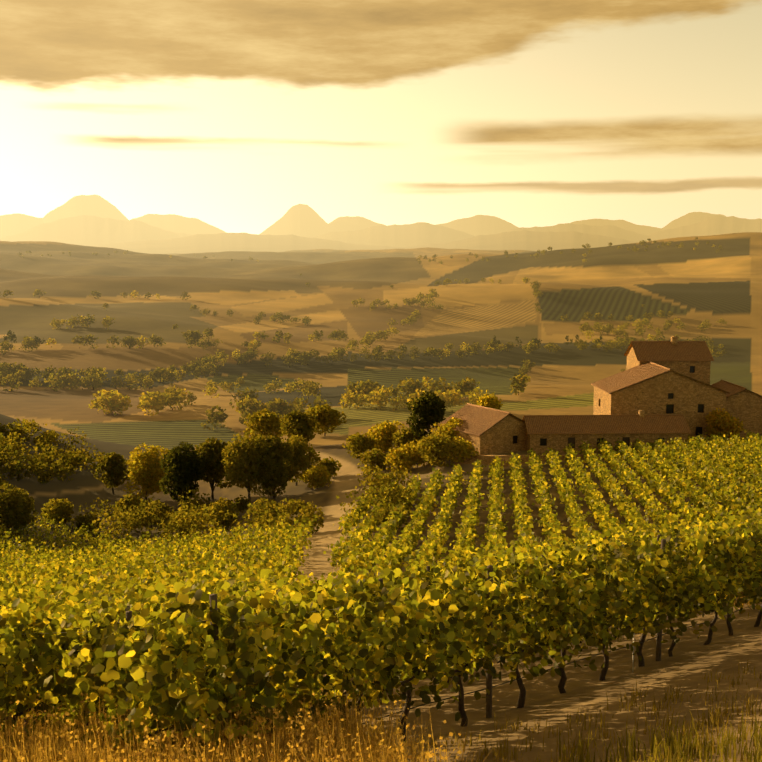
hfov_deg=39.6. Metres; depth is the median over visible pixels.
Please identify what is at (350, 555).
vineyard
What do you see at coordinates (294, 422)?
tree
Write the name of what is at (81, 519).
bush
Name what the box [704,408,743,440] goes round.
bush
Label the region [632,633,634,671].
vine stake
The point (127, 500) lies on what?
bush
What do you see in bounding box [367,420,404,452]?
tree
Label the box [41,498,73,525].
bush
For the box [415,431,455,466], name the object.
bush
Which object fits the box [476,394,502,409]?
bush
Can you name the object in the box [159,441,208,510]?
tree
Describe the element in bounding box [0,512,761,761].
grapevines
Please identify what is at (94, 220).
mountain range
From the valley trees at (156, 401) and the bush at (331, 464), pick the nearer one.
the bush at (331, 464)
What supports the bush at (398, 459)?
on the ground at (690, 286)
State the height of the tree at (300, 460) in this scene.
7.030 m
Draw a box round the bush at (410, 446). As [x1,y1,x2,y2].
[399,440,431,467]
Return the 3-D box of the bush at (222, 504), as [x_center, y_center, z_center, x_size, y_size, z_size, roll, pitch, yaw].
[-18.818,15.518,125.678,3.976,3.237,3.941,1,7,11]
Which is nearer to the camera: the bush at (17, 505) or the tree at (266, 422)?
the bush at (17, 505)
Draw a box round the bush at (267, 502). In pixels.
[257,500,285,518]
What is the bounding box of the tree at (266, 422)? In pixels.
[243,408,284,442]
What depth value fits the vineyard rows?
32.99 m
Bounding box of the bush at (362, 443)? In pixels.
[342,430,375,458]
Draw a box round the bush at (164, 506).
[149,503,175,525]
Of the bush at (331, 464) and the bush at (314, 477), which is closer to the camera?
the bush at (314, 477)
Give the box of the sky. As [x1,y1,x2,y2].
[0,0,761,234]
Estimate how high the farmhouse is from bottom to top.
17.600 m
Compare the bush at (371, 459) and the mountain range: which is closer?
the bush at (371, 459)
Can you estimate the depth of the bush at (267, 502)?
116.39 m
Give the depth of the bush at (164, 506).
130.25 m
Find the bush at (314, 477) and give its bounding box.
[300,463,331,488]
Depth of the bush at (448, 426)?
140.06 m
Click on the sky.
(230, 116)
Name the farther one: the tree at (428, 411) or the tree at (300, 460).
the tree at (428, 411)
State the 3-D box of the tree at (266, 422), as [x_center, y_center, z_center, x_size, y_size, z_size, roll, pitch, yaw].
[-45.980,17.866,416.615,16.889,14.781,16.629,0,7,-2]
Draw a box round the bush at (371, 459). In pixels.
[358,448,393,470]
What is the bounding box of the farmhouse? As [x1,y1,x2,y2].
[438,336,761,466]
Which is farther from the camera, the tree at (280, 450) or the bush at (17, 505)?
the tree at (280, 450)
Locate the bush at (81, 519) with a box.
[70,512,100,534]
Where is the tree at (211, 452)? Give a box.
[195,437,234,499]
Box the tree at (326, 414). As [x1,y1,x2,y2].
[304,404,346,435]
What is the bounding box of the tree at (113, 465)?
[91,452,129,493]
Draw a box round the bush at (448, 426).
[431,417,463,437]
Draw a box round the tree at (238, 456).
[221,428,277,501]
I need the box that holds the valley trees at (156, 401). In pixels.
[0,237,726,429]
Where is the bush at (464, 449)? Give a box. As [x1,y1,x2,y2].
[445,436,479,462]
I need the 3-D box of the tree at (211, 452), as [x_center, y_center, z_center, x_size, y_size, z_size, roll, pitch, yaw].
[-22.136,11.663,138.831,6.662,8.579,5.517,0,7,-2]
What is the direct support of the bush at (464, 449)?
on the ground at (690, 286)
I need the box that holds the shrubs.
[0,418,420,544]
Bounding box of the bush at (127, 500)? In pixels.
[113,493,146,513]
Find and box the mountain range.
[0,194,761,253]
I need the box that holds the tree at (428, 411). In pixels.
[406,391,445,436]
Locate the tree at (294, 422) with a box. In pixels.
[279,409,318,442]
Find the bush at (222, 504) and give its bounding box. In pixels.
[205,497,239,523]
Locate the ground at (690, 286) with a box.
[0,232,761,761]
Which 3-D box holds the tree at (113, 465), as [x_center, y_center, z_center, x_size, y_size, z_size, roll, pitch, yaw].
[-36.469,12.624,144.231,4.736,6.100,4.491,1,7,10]
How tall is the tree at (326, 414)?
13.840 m
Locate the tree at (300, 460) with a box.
[284,435,320,485]
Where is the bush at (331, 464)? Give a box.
[318,457,342,476]
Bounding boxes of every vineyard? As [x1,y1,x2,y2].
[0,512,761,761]
[0,513,317,631]
[323,429,761,575]
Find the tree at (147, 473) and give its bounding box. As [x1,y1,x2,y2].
[123,443,171,499]
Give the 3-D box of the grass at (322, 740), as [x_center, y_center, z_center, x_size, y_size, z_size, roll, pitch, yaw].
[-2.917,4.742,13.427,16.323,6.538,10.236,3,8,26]
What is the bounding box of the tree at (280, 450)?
[248,434,295,498]
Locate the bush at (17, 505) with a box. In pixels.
[0,483,37,538]
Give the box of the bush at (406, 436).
[391,427,425,447]
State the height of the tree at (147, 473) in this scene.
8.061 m
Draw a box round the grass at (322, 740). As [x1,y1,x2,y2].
[0,662,761,761]
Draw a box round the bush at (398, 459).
[383,448,416,471]
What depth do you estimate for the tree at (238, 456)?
131.54 m
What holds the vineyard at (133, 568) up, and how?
on the ground at (690, 286)

